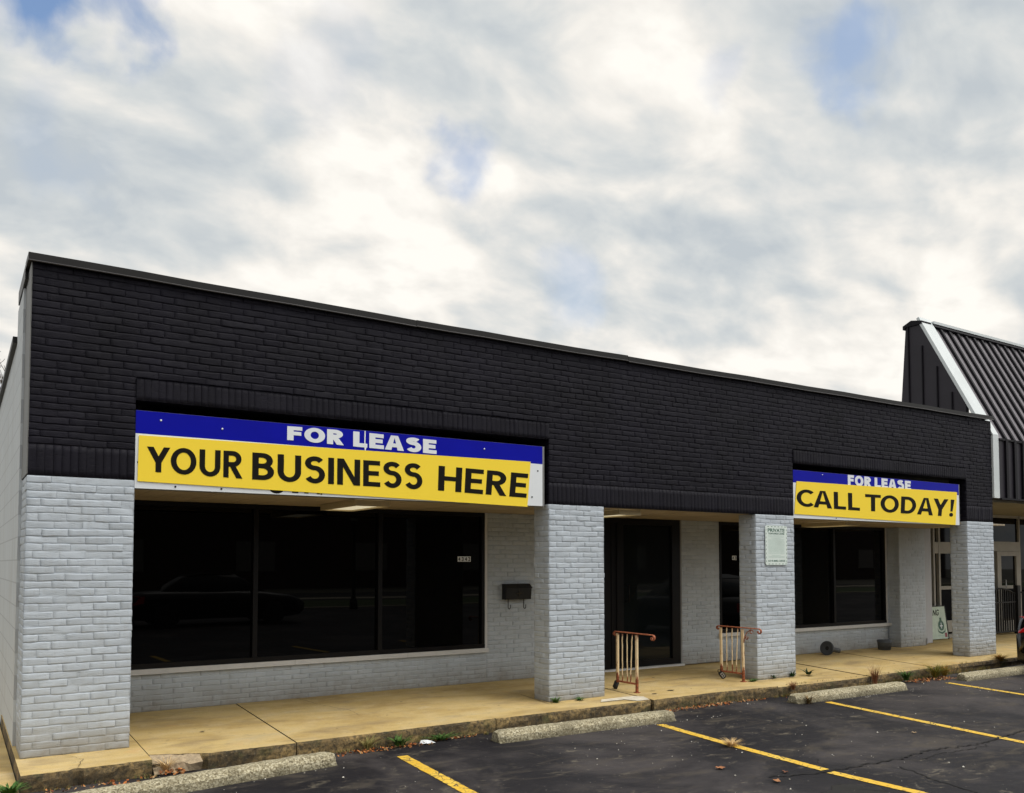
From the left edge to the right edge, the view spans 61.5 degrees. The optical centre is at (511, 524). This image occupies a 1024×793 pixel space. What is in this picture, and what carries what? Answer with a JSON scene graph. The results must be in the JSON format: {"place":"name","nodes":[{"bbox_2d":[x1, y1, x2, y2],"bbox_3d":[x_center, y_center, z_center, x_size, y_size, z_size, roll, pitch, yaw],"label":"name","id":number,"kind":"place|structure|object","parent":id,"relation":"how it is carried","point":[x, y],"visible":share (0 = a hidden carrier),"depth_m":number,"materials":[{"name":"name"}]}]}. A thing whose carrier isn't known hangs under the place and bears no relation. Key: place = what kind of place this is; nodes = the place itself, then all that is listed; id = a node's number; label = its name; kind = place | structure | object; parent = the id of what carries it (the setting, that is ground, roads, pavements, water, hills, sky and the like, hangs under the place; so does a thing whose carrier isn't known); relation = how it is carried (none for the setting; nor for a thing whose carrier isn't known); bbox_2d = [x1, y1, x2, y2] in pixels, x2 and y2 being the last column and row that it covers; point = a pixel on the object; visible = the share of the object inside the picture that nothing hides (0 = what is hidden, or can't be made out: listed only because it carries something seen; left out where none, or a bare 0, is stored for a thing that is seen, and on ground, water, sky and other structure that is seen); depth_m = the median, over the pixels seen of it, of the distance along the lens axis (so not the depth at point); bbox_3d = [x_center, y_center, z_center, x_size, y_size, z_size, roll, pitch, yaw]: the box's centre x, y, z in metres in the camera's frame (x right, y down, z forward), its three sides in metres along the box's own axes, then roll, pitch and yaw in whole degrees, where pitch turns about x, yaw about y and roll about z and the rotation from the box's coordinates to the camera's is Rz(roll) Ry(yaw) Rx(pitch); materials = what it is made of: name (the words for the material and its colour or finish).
{"place":"outdoors","nodes":[
{"label":"outdoors","id":0,"kind":"place"},
{"bbox_2d":[0,728,17,791],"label":"side path","id":1,"kind":"structure","parent":0,"point":[6,774],"depth_m":7.09,"materials":[{"name":"concrete"}]},
{"bbox_2d":[0,780,28,792],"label":"weed","id":2,"kind":"object","parent":1,"relation":"on","point":[15,787],"visible":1,"depth_m":6.26,"materials":[{"name":"green plant"}]},
{"bbox_2d":[1,632,1022,792],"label":"sidewalk","id":3,"kind":"structure","parent":0,"point":[207,737],"depth_m":9.13,"materials":[{"name":"concrete"}]},
{"bbox_2d":[152,755,182,770],"bbox_3d":[-2.797,1.933,6.956,0.328,0.103,0.279,2,-3,-33],"label":"weed","id":4,"kind":"object","parent":3,"relation":"on","point":[164,766],"visible":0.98,"depth_m":6.95,"materials":[{"name":"beige plant"}]},
{"bbox_2d":[547,697,562,702],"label":"weed","id":5,"kind":"object","parent":3,"relation":"on","point":[555,700],"visible":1,"depth_m":9.70,"materials":[{"name":"green plant"}]},
{"bbox_2d":[613,631,655,692],"bbox_3d":[1.484,1.679,10.480,0.060,0.725,0.757,2,-3,-33],"label":"hand railing","id":6,"kind":"object","parent":3,"relation":"on","point":[636,683],"visible":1,"depth_m":10.52,"materials":[{"name":"beige paint"}]},
{"bbox_2d":[613,680,618,688],"bbox_3d":[1.301,1.990,10.757,0.048,0.131,0.118,-2,-3,37],"label":"key lock box","id":7,"kind":"object","parent":6,"relation":"hanging from","point":[615,685],"visible":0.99,"depth_m":10.73,"materials":[{"name":"metal"}]},
{"bbox_2d":[716,625,761,681],"bbox_3d":[3.028,1.723,11.461,0.060,0.726,0.782,2,-3,-33],"label":"hand railing","id":8,"kind":"object","parent":3,"relation":"on","point":[743,637],"visible":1,"depth_m":11.49,"materials":[{"name":"beige paint"}]},
{"bbox_2d":[718,669,725,678],"bbox_3d":[2.857,2.033,11.709,0.118,0.131,0.048,0,-3,-3],"label":"key lock box","id":9,"kind":"object","parent":8,"relation":"hanging from","point":[722,675],"visible":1,"depth_m":11.69,"materials":[{"name":"metal"}]},
{"bbox_2d":[786,681,796,689],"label":"weed","id":10,"kind":"object","parent":3,"relation":"on","point":[793,687],"visible":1,"depth_m":11.04,"materials":[{"name":"brown plant"}]},
{"bbox_2d":[802,668,821,674],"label":"weed","id":11,"kind":"object","parent":3,"relation":"on","point":[807,672],"visible":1,"depth_m":12.15,"materials":[{"name":"green plant"}]},
{"bbox_2d":[820,641,840,654],"bbox_3d":[5.560,2.121,14.859,0.452,0.245,0.246,2,-3,-33],"label":"outdoor ashtray","id":12,"kind":"object","parent":3,"relation":"on","point":[827,648],"visible":1,"depth_m":14.77,"materials":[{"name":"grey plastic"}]},
{"bbox_2d":[877,639,891,649],"bbox_3d":[6.776,2.182,15.644,0.264,0.184,0.264,2,-3,-33],"label":"plastic bucket","id":13,"kind":"object","parent":3,"relation":"on","point":[884,644],"visible":1,"depth_m":15.55,"materials":[{"name":"black plastic"}]},
{"bbox_2d":[932,605,949,639],"bbox_3d":[8.704,2.013,17.661,0.800,0.692,0.104,2,-3,-33],"label":"advert board","id":14,"kind":"object","parent":3,"relation":"on","point":[940,625],"visible":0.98,"depth_m":17.73,"materials":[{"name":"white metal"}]},
{"bbox_2d":[990,652,1010,660],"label":"weed","id":15,"kind":"object","parent":3,"relation":"on","point":[999,657],"visible":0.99,"depth_m":14.13,"materials":[{"name":"brown plant"}]},
{"bbox_2d":[995,585,1020,633],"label":"iron gate","id":16,"kind":"structure","parent":3,"relation":"on","point":[1015,604],"depth_m":19.06,"materials":[{"name":"black metal"}]},
{"bbox_2d":[0,0,1023,412],"label":"sky","id":17,"kind":"structure","parent":0,"point":[775,190],"materials":[{"name":"white"}]},
{"bbox_2d":[8,664,1023,792],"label":"parking lot","id":18,"kind":"structure","parent":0,"point":[895,754],"depth_m":7.58,"materials":[{"name":"black asphalt"}]},
{"bbox_2d":[72,752,336,792],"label":"parking stop","id":19,"kind":"object","parent":18,"relation":"on","point":[205,779],"visible":1,"depth_m":6.62,"materials":[{"name":"grey concrete"}]},
{"bbox_2d":[355,735,386,749],"bbox_3d":[-1.302,1.981,7.842,0.355,0.126,0.353,0,-3,-5],"label":"weed","id":20,"kind":"object","parent":18,"relation":"on","point":[367,745],"visible":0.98,"depth_m":7.82,"materials":[{"name":"green plant"}]},
{"bbox_2d":[384,735,413,745],"bbox_3d":[-1.038,2.004,7.983,0.271,0.092,0.257,-1,-3,29],"label":"weed","id":21,"kind":"object","parent":18,"relation":"on","point":[399,740],"visible":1,"depth_m":7.97,"materials":[{"name":"green plant"}]},
{"bbox_2d":[420,740,435,743],"bbox_3d":[-0.794,2.043,8.098,0.154,0.031,0.071,0,-3,-10],"label":"paper scrap","id":22,"kind":"object","parent":18,"relation":"on","point":[426,741],"visible":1,"depth_m":8.10,"materials":[{"name":"white paper"}]},
{"bbox_2d":[418,732,458,740],"bbox_3d":[-0.672,2.034,8.259,0.654,0.057,0.295,2,-3,-33],"label":"weed","id":23,"kind":"object","parent":18,"relation":"on","point":[440,737],"visible":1,"depth_m":8.26,"materials":[{"name":"green plant"}]},
{"bbox_2d":[45,676,956,792],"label":"leaf litter","id":24,"kind":"object","parent":18,"relation":"on","point":[356,751],"visible":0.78,"depth_m":8.00,"materials":[{"name":"brown plant"}]},
{"bbox_2d":[39,660,990,791],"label":"kerb grass","id":25,"kind":"structure","parent":18,"relation":"on","point":[894,680],"depth_m":11.24,"materials":[{"name":"green plant"}]},
{"bbox_2d":[491,710,675,743],"bbox_3d":[0.786,2.044,8.791,2.233,0.109,0.215,2,-3,-32],"label":"parking stop","id":26,"kind":"object","parent":18,"relation":"on","point":[525,733],"visible":1,"depth_m":8.64,"materials":[{"name":"grey concrete"}]},
{"bbox_2d":[236,678,1020,792],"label":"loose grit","id":27,"kind":"object","parent":18,"relation":"on","point":[736,749],"visible":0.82,"depth_m":7.88,"materials":[{"name":"grey gravel"}]},
{"bbox_2d":[716,737,740,746],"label":"weed","id":28,"kind":"object","parent":18,"relation":"on","point":[730,743],"visible":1,"depth_m":8.00,"materials":[{"name":"beige plant"}]},
{"bbox_2d":[803,694,821,703],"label":"weed","id":29,"kind":"object","parent":18,"relation":"on","point":[808,700],"visible":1,"depth_m":10.42,"materials":[{"name":"brown plant"}]},
{"bbox_2d":[787,682,907,703],"bbox_3d":[4.349,2.146,11.060,2.203,0.109,0.216,2,-3,-32],"label":"parking stop","id":30,"kind":"object","parent":18,"relation":"on","point":[848,692],"visible":0.98,"depth_m":10.92,"materials":[{"name":"grey concrete"}]},
{"bbox_2d":[866,662,882,683],"bbox_3d":[5.041,2.065,11.946,0.290,0.286,0.330,-2,-3,38],"label":"weed","id":31,"kind":"object","parent":18,"relation":"on","point":[874,677],"visible":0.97,"depth_m":11.93,"materials":[{"name":"brown plant"}]},
{"bbox_2d":[893,669,919,680],"bbox_3d":[5.635,2.151,12.323,0.400,0.148,0.439,2,-3,-33],"label":"weed","id":32,"kind":"object","parent":18,"relation":"on","point":[905,676],"visible":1,"depth_m":12.27,"materials":[{"name":"green plant"}]},
{"bbox_2d":[922,663,948,677],"bbox_3d":[6.260,2.160,12.726,0.566,0.206,0.589,2,-3,-33],"label":"weed","id":33,"kind":"object","parent":18,"relation":"on","point":[934,672],"visible":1,"depth_m":12.71,"materials":[{"name":"green plant"}]},
{"bbox_2d":[931,663,953,675],"bbox_3d":[6.516,2.182,12.947,0.424,0.182,0.440,2,-3,-33],"label":"weed","id":34,"kind":"object","parent":18,"relation":"on","point":[943,672],"visible":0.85,"depth_m":12.91,"materials":[{"name":"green plant"}]},
{"bbox_2d":[955,665,1023,680],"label":"parking stop","id":35,"kind":"object","parent":18,"relation":"on","point":[990,673],"visible":1,"depth_m":12.77,"materials":[{"name":"grey concrete"}]},
{"bbox_2d":[1016,616,1023,663],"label":"parked car","id":36,"kind":"object","parent":18,"relation":"on","point":[1020,644],"visible":1,"depth_m":13.62,"materials":[{"name":"black paint"}]},
{"label":"ground","id":37,"kind":"structure","parent":0,"visible":0},
{"bbox_2d":[0,351,4,387],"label":"bare tree","id":38,"kind":"object","parent":37,"relation":"on","point":[1,375],"depth_m":27.16,"materials":[{"name":"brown plant"}]},
{"bbox_2d":[0,252,1004,758],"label":"shop building","id":39,"kind":"structure","parent":37,"relation":"on","point":[120,598],"depth_m":9.98,"materials":[{"name":"black brick"}]},
{"bbox_2d":[131,500,488,675],"bbox_3d":[-2.354,0.707,10.182,4.790,1.846,0.145,2,-3,-33],"label":"window","id":40,"kind":"structure","parent":39,"relation":"in","point":[217,586],"depth_m":10.08,"materials":[{"name":"black glass"}]},
{"bbox_2d":[134,410,543,506],"bbox_3d":[-1.488,-0.603,8.703,4.340,0.682,0.160,2,-3,-33],"label":"shop sign","id":41,"kind":"object","parent":39,"relation":"attached to","point":[160,424],"visible":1,"depth_m":8.34,"materials":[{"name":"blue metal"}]},
{"bbox_2d":[137,435,530,506],"bbox_3d":[-1.518,-0.507,8.582,4.120,0.511,0.010,2,-3,-33],"label":"yellow banner","id":42,"kind":"object","parent":41,"relation":"attached to","point":[173,460],"visible":1,"depth_m":8.42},
{"bbox_2d":[321,499,389,511],"bbox_3d":[-1.748,-0.210,9.519,0.400,0.064,1.000,2,-3,-33],"label":"ceiling light","id":43,"kind":"object","parent":39,"relation":"attached to","point":[354,505],"visible":0.99,"depth_m":9.31,"materials":[{"name":"white plastic"}]},
{"bbox_2d":[458,556,470,561],"bbox_3d":[-0.629,0.451,11.311,0.196,0.070,0.008,2,-3,-33],"label":"house number","id":44,"kind":"object","parent":39,"relation":"attached to","point":[464,558],"visible":1,"depth_m":11.31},
{"bbox_2d":[502,583,531,608],"bbox_3d":[0.069,0.969,11.637,0.418,0.343,0.125,2,-3,-33],"label":"wall mailbox","id":45,"kind":"object","parent":39,"relation":"attached to","point":[515,591],"depth_m":11.58,"materials":[{"name":"black metal"}]},
{"bbox_2d":[604,509,640,517],"bbox_3d":[1.206,-0.136,11.173,0.360,0.064,1.000,2,-3,-33],"label":"ceiling light","id":46,"kind":"object","parent":39,"relation":"attached to","point":[615,513],"visible":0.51,"depth_m":10.80,"materials":[{"name":"white plastic"}]},
{"bbox_2d":[604,518,684,671],"bbox_3d":[1.865,1.027,12.882,1.820,2.243,0.190,2,-3,-33],"label":"door","id":47,"kind":"structure","parent":39,"relation":"in","point":[643,557],"depth_m":12.95,"materials":[{"name":"black glass"}]},
{"bbox_2d":[765,525,786,564],"bbox_3d":[3.656,0.284,11.892,0.448,0.544,0.005,2,-3,-33],"label":"tow away placard","id":48,"kind":"object","parent":39,"relation":"attached to","point":[775,545],"visible":1,"depth_m":11.88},
{"bbox_2d":[718,522,891,636],"bbox_3d":[5.238,0.928,15.103,4.630,1.846,0.150,2,-3,-33],"label":"window","id":49,"kind":"structure","parent":39,"relation":"in","point":[840,573],"depth_m":15.38,"materials":[{"name":"black glass"}]},
{"bbox_2d":[801,521,859,527],"bbox_3d":[5.217,-0.004,14.102,0.360,0.064,0.850,2,-3,-33],"label":"ceiling light","id":50,"kind":"object","parent":39,"relation":"attached to","point":[832,524],"visible":0.99,"depth_m":13.94,"materials":[{"name":"white"}]},
{"bbox_2d":[793,470,959,524],"bbox_3d":[5.716,-0.385,13.375,4.243,0.685,0.160,2,-3,-33],"label":"shop sign","id":51,"kind":"object","parent":39,"relation":"attached to","point":[816,477],"visible":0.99,"depth_m":13.06,"materials":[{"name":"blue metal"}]},
{"bbox_2d":[794,481,956,524],"bbox_3d":[5.724,-0.321,13.280,4.138,0.552,0.010,2,-3,-33],"label":"yellow banner","id":52,"kind":"object","parent":51,"relation":"attached to","point":[875,503],"visible":1,"depth_m":13.18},
{"bbox_2d":[869,317,1023,637],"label":"neighbour shop","id":53,"kind":"structure","parent":37,"relation":"on","point":[946,366],"depth_m":16.22,"materials":[{"name":"metal"}]},
{"bbox_2d":[993,518,1019,630],"bbox_3d":[11.211,1.131,19.515,1.120,2.570,0.181,2,-3,-33],"label":"door","id":54,"kind":"structure","parent":53,"relation":"in","point":[1006,564],"depth_m":19.56,"materials":[{"name":"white glass"}]}
]}

